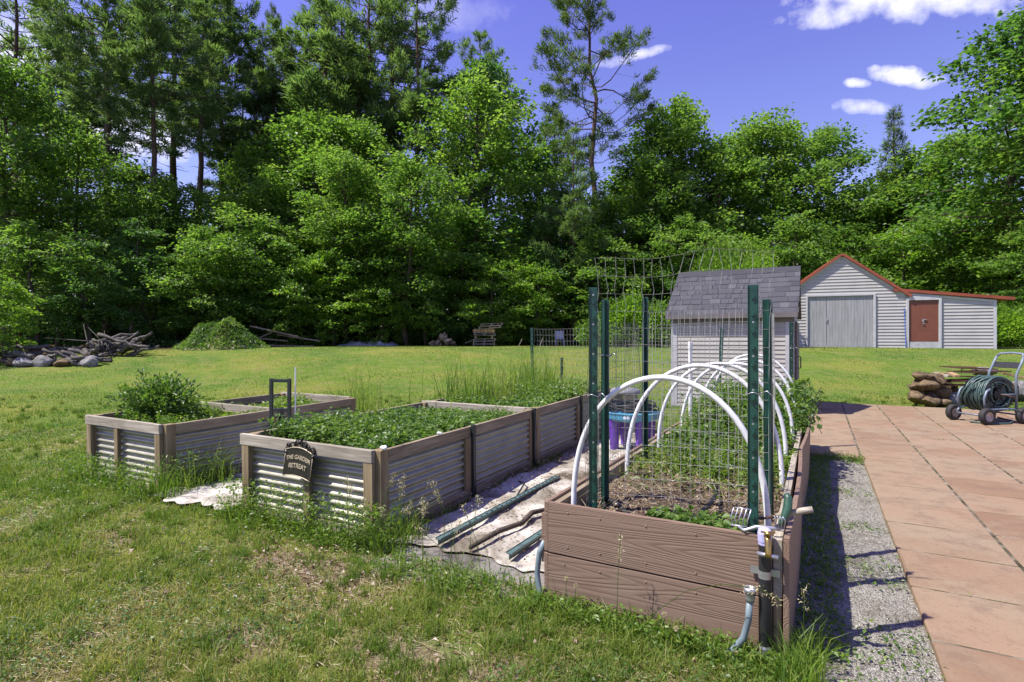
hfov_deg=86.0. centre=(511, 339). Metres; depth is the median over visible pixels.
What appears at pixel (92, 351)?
log
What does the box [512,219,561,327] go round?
sapling
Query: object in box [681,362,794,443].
pvc hoop
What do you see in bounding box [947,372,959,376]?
scrap board
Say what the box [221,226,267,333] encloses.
sapling
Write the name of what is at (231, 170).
maple tree
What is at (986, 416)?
hose reel cart
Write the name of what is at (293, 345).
lumber board
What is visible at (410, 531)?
weed grass
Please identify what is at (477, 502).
grass stem
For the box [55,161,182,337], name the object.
maple tree
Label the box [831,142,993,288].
maple tree
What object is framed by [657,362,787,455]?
pvc hoop
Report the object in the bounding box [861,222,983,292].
beech tree
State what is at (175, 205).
maple tree
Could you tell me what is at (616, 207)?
maple tree
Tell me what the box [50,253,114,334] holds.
sapling
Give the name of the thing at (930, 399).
field stone
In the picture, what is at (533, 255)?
beech tree
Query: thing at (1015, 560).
joint
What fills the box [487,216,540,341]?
sapling
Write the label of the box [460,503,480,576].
grass stem
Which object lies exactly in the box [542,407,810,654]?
raised bed
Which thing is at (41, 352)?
log
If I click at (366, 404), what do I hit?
tall grass
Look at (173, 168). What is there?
pine tree
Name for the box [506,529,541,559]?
fence post
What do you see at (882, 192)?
maple tree
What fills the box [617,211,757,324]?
beech tree
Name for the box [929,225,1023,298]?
beech tree
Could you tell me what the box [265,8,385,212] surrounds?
pine tree
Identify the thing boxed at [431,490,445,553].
grass stem
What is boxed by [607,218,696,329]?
beech tree
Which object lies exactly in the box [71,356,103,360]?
log
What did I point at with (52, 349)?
log
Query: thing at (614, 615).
weed leaves
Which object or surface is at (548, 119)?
pine tree
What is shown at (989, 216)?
maple tree
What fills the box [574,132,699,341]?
maple tree
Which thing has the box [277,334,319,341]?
lumber board
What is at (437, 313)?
beech tree
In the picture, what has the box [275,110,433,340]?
maple tree
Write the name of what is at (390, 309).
beech tree
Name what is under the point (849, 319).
door
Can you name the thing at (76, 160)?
maple tree
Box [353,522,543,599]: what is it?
ground cloth
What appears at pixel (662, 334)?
wire fence
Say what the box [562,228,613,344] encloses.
sapling
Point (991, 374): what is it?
field stone
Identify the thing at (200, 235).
beech tree
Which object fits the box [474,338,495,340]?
pallet
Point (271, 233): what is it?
beech tree
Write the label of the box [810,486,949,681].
gravel weeds
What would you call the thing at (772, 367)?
wire fence
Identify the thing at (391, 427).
mint plants
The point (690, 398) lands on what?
pvc pipe
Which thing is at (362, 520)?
grass stem
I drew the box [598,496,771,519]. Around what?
soaker hose
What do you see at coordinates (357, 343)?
tarp
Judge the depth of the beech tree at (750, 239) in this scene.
35.12 m
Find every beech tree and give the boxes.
[0,215,127,344]
[0,274,47,357]
[18,229,159,347]
[82,216,212,344]
[121,220,277,332]
[142,253,246,333]
[199,215,334,343]
[247,257,360,346]
[257,224,373,344]
[260,249,378,345]
[302,203,439,340]
[343,263,438,345]
[363,239,451,341]
[383,256,474,345]
[412,200,521,345]
[446,257,548,345]
[453,244,563,344]
[487,262,577,345]
[498,211,619,341]
[540,223,655,330]
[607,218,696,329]
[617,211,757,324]
[696,232,780,268]
[742,208,881,280]
[796,220,919,287]
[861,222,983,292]
[884,207,1023,293]
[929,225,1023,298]
[966,220,1023,326]
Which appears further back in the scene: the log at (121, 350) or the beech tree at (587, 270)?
the beech tree at (587, 270)
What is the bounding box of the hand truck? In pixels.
[269,378,290,426]
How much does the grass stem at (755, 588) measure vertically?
0.409 m
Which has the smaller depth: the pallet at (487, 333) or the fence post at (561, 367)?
the fence post at (561, 367)
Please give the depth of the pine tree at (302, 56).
46.55 m
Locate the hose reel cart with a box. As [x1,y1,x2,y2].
[945,352,1023,424]
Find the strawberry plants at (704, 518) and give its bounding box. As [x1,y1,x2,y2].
[646,504,762,530]
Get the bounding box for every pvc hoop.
[571,375,770,525]
[625,363,784,489]
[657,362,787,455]
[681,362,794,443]
[703,358,795,406]
[713,354,792,388]
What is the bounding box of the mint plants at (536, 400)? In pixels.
[442,377,600,407]
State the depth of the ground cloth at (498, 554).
4.53 m
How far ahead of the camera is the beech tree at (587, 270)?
34.59 m
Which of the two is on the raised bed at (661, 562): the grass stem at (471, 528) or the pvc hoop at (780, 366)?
the pvc hoop at (780, 366)
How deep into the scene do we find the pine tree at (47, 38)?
31.83 m
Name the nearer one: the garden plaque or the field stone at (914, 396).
the garden plaque
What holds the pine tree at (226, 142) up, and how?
on the lawn at (840, 361)
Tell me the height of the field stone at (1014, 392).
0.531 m
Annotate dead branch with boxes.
[51,324,109,350]
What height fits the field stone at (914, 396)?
0.307 m
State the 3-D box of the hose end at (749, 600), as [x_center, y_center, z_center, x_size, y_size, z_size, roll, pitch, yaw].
[1.022,1.326,2.566,0.220,0.352,0.057,0,0,14]
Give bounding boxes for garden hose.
[960,375,1013,412]
[970,417,1012,424]
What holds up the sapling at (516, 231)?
on the lawn at (840, 361)
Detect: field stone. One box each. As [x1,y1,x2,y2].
[907,390,924,403]
[909,379,939,389]
[911,371,934,380]
[914,392,940,406]
[923,387,951,398]
[930,373,946,385]
[938,398,951,405]
[940,383,957,391]
[946,392,960,404]
[972,367,997,375]
[1012,380,1023,400]
[1012,382,1019,401]
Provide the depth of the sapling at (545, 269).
36.99 m
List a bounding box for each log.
[1,353,21,357]
[7,351,47,355]
[12,350,35,359]
[18,344,49,349]
[24,350,42,354]
[40,346,82,351]
[41,348,79,361]
[46,352,58,357]
[49,348,69,356]
[60,350,77,355]
[65,357,80,366]
[68,348,87,354]
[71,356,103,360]
[86,333,138,346]
[89,346,98,355]
[91,338,112,344]
[93,353,106,356]
[97,333,139,349]
[108,336,127,341]
[109,342,123,348]
[117,341,135,352]
[119,343,149,347]
[120,331,152,354]
[124,331,138,340]
[124,345,159,356]
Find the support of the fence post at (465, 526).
on the ground cloth at (498, 554)
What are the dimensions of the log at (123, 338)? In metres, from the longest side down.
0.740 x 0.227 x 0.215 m
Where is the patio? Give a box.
[810,402,1023,681]
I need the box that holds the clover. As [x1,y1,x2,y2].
[0,403,776,681]
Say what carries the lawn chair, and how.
on the lawn at (840, 361)
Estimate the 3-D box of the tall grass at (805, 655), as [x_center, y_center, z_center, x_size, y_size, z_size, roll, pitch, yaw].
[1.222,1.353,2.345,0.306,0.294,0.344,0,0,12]
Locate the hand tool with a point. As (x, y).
(802, 510)
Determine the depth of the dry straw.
3.52 m
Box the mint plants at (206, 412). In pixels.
[118,392,326,423]
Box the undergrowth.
[0,324,664,347]
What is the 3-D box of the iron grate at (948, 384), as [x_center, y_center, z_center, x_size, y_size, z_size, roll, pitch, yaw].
[10.153,1.040,12.598,1.009,0.024,0.605,2,0,0]
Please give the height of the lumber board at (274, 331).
0.608 m
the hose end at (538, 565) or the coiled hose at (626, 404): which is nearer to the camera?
the hose end at (538, 565)
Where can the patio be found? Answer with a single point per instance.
(984, 624)
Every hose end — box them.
[534,540,546,601]
[712,585,755,655]
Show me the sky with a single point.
(853, 61)
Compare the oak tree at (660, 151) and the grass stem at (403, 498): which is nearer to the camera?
the grass stem at (403, 498)
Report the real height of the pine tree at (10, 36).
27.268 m
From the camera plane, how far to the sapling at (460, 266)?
37.18 m
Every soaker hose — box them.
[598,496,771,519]
[690,450,742,517]
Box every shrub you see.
[106,368,209,422]
[415,314,477,345]
[572,316,617,345]
[598,289,662,346]
[630,296,670,346]
[689,236,779,271]
[997,287,1023,344]
[997,304,1023,346]
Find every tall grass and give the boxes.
[313,359,395,412]
[338,391,423,411]
[341,389,459,412]
[409,349,517,407]
[448,363,525,400]
[475,356,623,406]
[482,401,513,415]
[487,346,600,385]
[761,615,828,681]
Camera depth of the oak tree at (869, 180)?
43.95 m
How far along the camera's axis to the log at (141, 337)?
21.67 m
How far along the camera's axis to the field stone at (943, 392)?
12.31 m
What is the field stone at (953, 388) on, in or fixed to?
on the lawn at (840, 361)
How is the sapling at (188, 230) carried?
on the lawn at (840, 361)
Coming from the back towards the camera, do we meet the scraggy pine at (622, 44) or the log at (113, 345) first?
the scraggy pine at (622, 44)
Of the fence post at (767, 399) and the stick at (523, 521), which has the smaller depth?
the fence post at (767, 399)
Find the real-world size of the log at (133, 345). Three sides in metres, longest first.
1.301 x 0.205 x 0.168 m
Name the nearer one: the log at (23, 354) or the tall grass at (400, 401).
the tall grass at (400, 401)
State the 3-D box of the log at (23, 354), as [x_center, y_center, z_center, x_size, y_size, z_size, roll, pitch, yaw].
[-17.204,0.552,19.343,0.739,0.227,0.215,16,-6,-3]
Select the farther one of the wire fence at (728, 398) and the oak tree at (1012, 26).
the oak tree at (1012, 26)
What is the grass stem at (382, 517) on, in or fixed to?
on the lawn at (840, 361)
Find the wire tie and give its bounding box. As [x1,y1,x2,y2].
[746,391,772,396]
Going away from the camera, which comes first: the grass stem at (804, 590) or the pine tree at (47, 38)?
the grass stem at (804, 590)
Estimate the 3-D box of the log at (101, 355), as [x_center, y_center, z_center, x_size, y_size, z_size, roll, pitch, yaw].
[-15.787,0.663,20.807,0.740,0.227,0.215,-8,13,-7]
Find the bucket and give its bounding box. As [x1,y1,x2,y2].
[610,387,639,431]
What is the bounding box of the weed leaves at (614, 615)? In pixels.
[58,446,864,678]
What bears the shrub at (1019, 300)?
on the lawn at (840, 361)
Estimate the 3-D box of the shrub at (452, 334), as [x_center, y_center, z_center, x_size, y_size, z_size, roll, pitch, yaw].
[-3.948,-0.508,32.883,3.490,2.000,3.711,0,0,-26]
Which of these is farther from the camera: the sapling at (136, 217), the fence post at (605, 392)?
the sapling at (136, 217)
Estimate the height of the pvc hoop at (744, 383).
1.131 m
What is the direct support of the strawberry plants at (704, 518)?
on the raised bed at (661, 562)
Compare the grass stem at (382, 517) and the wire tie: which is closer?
the wire tie
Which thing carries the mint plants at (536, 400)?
on the raised bed at (560, 425)
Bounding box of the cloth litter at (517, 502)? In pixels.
[419,446,617,559]
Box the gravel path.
[779,458,943,681]
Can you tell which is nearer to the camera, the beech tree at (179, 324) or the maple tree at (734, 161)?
the beech tree at (179, 324)
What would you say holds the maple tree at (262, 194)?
on the lawn at (840, 361)
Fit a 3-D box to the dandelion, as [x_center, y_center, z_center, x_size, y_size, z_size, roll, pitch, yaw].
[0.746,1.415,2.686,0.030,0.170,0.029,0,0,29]
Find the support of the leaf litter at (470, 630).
on the lawn at (840, 361)
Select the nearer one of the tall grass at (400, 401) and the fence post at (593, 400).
the fence post at (593, 400)
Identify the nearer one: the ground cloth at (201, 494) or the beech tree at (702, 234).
the ground cloth at (201, 494)
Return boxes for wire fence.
[534,327,716,422]
[584,321,641,506]
[595,249,773,505]
[648,306,762,470]
[770,313,774,510]
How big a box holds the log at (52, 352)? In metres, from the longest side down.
1.301 x 0.205 x 0.168 m
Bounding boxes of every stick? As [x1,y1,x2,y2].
[469,508,543,548]
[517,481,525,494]
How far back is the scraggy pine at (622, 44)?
38.55 m
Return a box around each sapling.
[16,276,50,342]
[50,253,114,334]
[93,203,165,333]
[136,200,197,341]
[136,202,220,335]
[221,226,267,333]
[425,206,545,344]
[431,203,534,342]
[448,232,483,301]
[448,250,491,342]
[484,213,534,342]
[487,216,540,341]
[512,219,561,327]
[528,240,568,339]
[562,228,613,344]
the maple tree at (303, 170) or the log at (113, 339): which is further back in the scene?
the maple tree at (303, 170)
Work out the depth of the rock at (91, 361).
19.11 m
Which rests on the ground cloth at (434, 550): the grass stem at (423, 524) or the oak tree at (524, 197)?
the grass stem at (423, 524)
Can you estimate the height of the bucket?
0.700 m
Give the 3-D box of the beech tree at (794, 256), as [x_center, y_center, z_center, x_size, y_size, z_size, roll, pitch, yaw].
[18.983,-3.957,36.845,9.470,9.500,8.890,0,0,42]
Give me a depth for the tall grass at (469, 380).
7.34 m
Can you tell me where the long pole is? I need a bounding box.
[904,308,905,347]
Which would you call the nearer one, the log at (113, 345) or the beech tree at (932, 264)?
the log at (113, 345)
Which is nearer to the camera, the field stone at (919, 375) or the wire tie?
the wire tie
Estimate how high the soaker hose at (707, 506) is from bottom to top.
0.058 m
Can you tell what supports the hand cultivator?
on the raised bed at (661, 562)
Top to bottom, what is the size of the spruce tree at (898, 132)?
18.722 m
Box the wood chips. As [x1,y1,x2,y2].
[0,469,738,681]
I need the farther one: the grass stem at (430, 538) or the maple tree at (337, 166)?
the maple tree at (337, 166)
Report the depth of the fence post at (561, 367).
9.69 m
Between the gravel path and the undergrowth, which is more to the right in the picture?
the gravel path
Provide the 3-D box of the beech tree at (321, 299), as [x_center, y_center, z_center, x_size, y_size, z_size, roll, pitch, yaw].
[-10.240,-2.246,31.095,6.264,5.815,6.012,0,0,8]
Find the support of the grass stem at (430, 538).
on the ground cloth at (434, 550)
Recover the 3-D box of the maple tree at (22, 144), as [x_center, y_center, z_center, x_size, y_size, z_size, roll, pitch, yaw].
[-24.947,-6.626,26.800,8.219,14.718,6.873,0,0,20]
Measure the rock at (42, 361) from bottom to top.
0.539 m
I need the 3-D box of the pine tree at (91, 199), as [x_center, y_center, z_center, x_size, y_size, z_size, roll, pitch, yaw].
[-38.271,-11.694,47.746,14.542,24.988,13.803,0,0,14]
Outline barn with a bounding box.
[797,253,1014,348]
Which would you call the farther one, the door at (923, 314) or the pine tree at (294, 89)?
the pine tree at (294, 89)
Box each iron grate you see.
[939,366,997,369]
[941,383,963,385]
[946,378,968,382]
[947,370,1011,372]
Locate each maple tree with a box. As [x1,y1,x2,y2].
[0,53,94,345]
[0,114,152,345]
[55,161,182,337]
[98,190,200,344]
[99,172,240,341]
[180,141,311,328]
[195,158,333,336]
[232,106,393,344]
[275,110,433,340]
[287,146,398,342]
[323,147,472,345]
[366,63,577,344]
[513,209,618,342]
[559,192,658,302]
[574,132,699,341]
[586,151,707,297]
[608,91,767,283]
[654,124,819,269]
[670,112,857,260]
[695,102,912,278]
[781,182,933,280]
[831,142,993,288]
[831,163,938,272]
[881,123,1023,287]
[896,165,975,292]
[911,61,1023,290]
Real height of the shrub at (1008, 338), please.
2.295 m
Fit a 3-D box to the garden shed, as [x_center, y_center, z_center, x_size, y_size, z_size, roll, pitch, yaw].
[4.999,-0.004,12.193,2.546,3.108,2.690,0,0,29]
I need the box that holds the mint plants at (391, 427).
[258,404,516,449]
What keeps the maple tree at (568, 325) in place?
on the lawn at (840, 361)
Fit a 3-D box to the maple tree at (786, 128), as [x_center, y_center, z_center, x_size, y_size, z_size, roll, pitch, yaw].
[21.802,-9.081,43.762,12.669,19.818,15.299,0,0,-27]
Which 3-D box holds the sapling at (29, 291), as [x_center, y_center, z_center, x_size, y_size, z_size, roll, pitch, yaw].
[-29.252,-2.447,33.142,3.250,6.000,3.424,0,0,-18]
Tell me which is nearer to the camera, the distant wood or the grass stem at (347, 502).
the grass stem at (347, 502)
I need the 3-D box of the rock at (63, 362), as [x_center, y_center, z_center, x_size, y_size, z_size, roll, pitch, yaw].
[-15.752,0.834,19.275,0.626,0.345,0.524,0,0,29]
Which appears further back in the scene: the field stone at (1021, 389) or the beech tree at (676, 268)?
the beech tree at (676, 268)
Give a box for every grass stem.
[343,473,352,545]
[360,497,368,562]
[372,471,397,554]
[378,504,387,546]
[394,500,412,554]
[396,481,404,550]
[398,473,406,546]
[412,524,452,565]
[413,500,425,563]
[419,499,428,560]
[427,480,455,556]
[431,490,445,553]
[447,518,461,562]
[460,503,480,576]
[470,496,482,572]
[614,532,625,630]
[646,584,781,626]
[798,584,809,673]
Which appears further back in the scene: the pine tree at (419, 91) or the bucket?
the pine tree at (419, 91)
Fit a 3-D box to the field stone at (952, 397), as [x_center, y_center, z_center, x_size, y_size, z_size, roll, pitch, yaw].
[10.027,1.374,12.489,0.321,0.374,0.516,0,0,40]
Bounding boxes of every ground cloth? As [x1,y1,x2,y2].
[153,473,241,509]
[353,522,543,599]
[388,432,656,571]
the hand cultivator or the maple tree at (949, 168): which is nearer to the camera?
the hand cultivator
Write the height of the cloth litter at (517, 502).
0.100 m
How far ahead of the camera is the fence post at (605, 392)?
3.39 m
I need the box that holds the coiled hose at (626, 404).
[609,399,658,412]
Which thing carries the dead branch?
on the log
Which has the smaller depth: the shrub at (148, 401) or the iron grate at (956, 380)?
the shrub at (148, 401)
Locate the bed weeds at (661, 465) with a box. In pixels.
[610,431,789,505]
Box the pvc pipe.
[688,342,692,419]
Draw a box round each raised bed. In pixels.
[85,392,355,486]
[240,401,536,537]
[432,388,611,463]
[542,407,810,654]
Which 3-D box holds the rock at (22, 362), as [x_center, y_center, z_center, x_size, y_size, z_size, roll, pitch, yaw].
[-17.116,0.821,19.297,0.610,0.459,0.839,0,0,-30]
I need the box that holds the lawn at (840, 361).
[0,343,1023,681]
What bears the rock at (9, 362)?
on the lawn at (840, 361)
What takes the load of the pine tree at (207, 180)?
on the lawn at (840, 361)
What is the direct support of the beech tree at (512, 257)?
on the lawn at (840, 361)
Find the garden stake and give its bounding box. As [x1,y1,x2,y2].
[295,367,295,413]
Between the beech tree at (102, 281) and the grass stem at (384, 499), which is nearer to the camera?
the grass stem at (384, 499)
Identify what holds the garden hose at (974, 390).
attached to the hose reel cart
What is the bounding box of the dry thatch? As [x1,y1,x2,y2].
[0,428,768,681]
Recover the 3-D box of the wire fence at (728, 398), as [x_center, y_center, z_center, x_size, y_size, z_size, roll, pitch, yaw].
[0.997,0.234,3.245,1.005,1.502,0.169,0,0,15]
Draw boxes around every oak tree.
[419,48,574,342]
[492,137,586,332]
[604,111,727,301]
[781,118,937,277]
[884,0,1023,345]
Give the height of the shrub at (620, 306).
2.982 m
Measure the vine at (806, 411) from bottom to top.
0.656 m
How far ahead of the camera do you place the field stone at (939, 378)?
12.23 m
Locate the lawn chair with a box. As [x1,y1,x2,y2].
[555,331,564,345]
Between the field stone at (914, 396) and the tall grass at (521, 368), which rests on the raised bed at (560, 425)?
the tall grass at (521, 368)
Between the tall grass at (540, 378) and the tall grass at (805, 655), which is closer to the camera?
the tall grass at (805, 655)
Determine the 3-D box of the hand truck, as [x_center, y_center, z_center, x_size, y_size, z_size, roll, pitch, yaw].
[-2.496,0.950,5.880,0.320,1.060,0.344,0,0,9]
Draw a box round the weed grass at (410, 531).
[51,436,861,681]
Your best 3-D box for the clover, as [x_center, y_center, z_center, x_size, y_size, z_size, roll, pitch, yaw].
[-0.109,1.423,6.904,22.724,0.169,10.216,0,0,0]
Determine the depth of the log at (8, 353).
20.45 m
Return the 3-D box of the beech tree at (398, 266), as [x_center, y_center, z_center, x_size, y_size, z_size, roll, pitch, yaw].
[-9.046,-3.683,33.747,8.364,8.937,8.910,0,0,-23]
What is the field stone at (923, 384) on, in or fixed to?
on the field stone at (914, 396)
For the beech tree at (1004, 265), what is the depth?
29.27 m
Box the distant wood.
[0,186,1023,344]
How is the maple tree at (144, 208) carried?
on the lawn at (840, 361)
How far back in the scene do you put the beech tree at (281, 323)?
29.82 m
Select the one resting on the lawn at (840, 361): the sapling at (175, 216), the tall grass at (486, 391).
the sapling at (175, 216)
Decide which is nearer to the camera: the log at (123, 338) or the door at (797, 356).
the door at (797, 356)
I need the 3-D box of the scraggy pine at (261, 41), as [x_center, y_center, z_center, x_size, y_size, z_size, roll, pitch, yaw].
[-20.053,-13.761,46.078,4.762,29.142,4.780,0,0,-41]
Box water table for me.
[609,411,660,449]
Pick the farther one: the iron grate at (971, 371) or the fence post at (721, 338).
the iron grate at (971, 371)
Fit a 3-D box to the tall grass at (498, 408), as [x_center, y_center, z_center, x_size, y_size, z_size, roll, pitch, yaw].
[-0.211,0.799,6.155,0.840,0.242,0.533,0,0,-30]
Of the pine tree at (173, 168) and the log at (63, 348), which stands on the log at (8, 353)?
the log at (63, 348)
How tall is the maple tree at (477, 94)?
19.788 m
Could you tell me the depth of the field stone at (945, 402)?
12.07 m
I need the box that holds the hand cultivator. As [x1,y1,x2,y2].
[730,493,792,531]
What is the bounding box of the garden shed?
[665,266,801,406]
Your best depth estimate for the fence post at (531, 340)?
9.44 m
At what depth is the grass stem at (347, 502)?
3.92 m
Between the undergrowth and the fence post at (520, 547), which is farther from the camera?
the undergrowth
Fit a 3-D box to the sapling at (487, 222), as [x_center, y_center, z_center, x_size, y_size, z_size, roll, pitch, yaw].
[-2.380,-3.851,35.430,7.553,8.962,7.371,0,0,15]
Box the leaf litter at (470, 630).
[22,431,844,681]
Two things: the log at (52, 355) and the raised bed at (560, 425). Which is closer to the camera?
the raised bed at (560, 425)
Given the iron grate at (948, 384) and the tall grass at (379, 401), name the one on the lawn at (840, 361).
the tall grass at (379, 401)
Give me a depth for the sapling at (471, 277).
36.63 m
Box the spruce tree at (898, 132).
[862,103,925,277]
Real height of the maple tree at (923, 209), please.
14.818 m
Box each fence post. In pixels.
[435,475,559,544]
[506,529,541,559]
[530,328,533,375]
[560,357,562,378]
[589,287,597,507]
[601,299,608,509]
[642,297,647,460]
[718,327,723,383]
[748,285,757,532]
[762,299,773,514]
[789,322,792,382]
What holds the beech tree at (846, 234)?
on the lawn at (840, 361)
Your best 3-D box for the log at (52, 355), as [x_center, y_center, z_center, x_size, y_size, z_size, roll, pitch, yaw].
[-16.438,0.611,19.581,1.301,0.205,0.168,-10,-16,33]
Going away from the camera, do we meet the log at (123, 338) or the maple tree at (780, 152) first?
the log at (123, 338)
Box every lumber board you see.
[250,325,298,336]
[260,338,287,341]
[270,345,314,346]
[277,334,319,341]
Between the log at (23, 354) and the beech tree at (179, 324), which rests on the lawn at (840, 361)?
the beech tree at (179, 324)
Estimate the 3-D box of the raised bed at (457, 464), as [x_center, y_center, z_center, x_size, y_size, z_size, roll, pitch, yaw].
[-1.050,1.191,5.531,1.626,0.784,2.552,0,1,29]
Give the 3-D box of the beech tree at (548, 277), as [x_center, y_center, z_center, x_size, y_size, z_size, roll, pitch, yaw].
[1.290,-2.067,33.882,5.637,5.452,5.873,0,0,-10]
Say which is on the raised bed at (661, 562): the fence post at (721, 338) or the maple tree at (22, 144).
the fence post at (721, 338)
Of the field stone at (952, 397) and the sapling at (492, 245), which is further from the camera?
the sapling at (492, 245)
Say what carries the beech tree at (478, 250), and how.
on the lawn at (840, 361)
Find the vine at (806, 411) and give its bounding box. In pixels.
[773,377,823,433]
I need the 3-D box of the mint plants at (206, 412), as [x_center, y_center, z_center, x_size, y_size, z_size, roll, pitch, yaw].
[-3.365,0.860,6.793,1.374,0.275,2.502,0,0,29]
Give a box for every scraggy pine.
[245,2,298,338]
[528,0,659,250]
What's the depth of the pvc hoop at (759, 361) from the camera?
6.37 m
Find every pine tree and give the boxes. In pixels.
[0,0,120,343]
[0,7,138,314]
[0,62,150,281]
[21,0,211,337]
[53,0,237,339]
[87,0,250,342]
[110,0,284,323]
[123,0,291,207]
[182,102,264,264]
[187,57,347,249]
[203,0,423,341]
[228,35,363,221]
[263,0,427,341]
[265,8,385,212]
[312,1,494,342]
[351,0,459,320]
[430,29,515,181]
[518,99,587,287]
[528,123,611,344]
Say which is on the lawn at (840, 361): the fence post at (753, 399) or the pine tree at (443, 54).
the pine tree at (443, 54)
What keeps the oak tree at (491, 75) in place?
on the lawn at (840, 361)
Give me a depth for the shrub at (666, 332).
25.58 m
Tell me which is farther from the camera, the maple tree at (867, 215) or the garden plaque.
the maple tree at (867, 215)
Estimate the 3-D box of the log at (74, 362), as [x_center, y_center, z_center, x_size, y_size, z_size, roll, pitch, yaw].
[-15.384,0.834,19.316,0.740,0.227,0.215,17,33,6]
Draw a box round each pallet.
[473,341,494,343]
[474,333,495,335]
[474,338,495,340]
[479,325,501,328]
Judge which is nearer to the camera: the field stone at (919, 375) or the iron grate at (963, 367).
the field stone at (919, 375)
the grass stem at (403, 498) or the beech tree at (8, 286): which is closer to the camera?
the grass stem at (403, 498)
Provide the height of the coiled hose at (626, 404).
0.159 m
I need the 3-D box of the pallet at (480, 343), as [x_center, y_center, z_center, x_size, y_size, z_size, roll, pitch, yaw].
[-1.544,0.184,30.601,1.200,0.125,1.180,1,-1,-1]
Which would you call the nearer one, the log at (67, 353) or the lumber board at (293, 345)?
the log at (67, 353)
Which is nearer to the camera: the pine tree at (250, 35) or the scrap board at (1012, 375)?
the scrap board at (1012, 375)
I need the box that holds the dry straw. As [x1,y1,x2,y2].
[569,452,784,525]
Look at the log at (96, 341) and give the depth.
21.53 m
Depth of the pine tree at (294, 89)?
43.42 m
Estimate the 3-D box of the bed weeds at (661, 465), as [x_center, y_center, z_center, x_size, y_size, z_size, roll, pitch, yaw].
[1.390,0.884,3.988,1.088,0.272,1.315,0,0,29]
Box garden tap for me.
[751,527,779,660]
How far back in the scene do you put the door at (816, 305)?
26.63 m
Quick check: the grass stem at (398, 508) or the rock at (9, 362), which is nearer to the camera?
the grass stem at (398, 508)
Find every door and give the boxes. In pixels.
[795,322,800,388]
[808,297,825,345]
[826,295,872,345]
[909,300,937,341]
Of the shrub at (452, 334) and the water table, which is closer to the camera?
the water table
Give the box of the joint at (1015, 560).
[805,403,1023,679]
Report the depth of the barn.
25.70 m
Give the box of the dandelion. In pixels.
[662,611,666,642]
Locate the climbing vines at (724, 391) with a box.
[641,368,810,481]
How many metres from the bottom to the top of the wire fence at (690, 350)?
1.237 m
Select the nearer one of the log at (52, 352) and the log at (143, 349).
the log at (52, 352)
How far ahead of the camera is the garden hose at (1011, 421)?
9.51 m
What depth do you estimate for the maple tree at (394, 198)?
30.82 m
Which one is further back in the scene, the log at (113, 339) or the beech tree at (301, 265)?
the beech tree at (301, 265)
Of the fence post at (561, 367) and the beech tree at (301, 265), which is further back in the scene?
the beech tree at (301, 265)
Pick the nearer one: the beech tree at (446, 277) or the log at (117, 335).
the log at (117, 335)
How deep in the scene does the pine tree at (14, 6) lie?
37.08 m
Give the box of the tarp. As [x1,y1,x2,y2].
[336,340,399,345]
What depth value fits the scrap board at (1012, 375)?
12.51 m
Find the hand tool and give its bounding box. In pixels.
[748,506,813,523]
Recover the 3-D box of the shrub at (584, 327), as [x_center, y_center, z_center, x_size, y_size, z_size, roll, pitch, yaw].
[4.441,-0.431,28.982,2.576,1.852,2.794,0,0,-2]
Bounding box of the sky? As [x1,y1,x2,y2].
[0,0,1023,311]
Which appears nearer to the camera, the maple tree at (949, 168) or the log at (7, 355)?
the log at (7, 355)
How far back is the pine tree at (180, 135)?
33.85 m
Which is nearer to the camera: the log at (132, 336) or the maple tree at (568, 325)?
the log at (132, 336)
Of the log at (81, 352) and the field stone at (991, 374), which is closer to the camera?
the field stone at (991, 374)
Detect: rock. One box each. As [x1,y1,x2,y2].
[4,359,13,365]
[12,357,33,366]
[31,355,52,366]
[53,358,69,366]
[80,355,98,366]
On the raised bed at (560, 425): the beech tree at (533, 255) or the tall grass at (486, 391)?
the tall grass at (486, 391)
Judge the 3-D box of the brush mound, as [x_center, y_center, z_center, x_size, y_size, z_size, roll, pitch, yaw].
[-13.398,-0.086,25.472,7.340,2.106,7.052,0,0,1]
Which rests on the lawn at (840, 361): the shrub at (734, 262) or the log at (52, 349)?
the shrub at (734, 262)
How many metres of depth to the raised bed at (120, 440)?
5.77 m
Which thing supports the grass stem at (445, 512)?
on the ground cloth at (434, 550)
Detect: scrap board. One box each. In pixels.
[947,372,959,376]
[1001,372,1023,378]
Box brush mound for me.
[155,316,269,353]
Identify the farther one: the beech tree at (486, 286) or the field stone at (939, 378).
the beech tree at (486, 286)
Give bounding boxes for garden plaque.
[282,438,315,482]
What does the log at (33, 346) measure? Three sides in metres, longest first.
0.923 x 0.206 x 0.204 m
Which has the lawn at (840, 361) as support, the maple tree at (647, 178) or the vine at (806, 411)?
the maple tree at (647, 178)

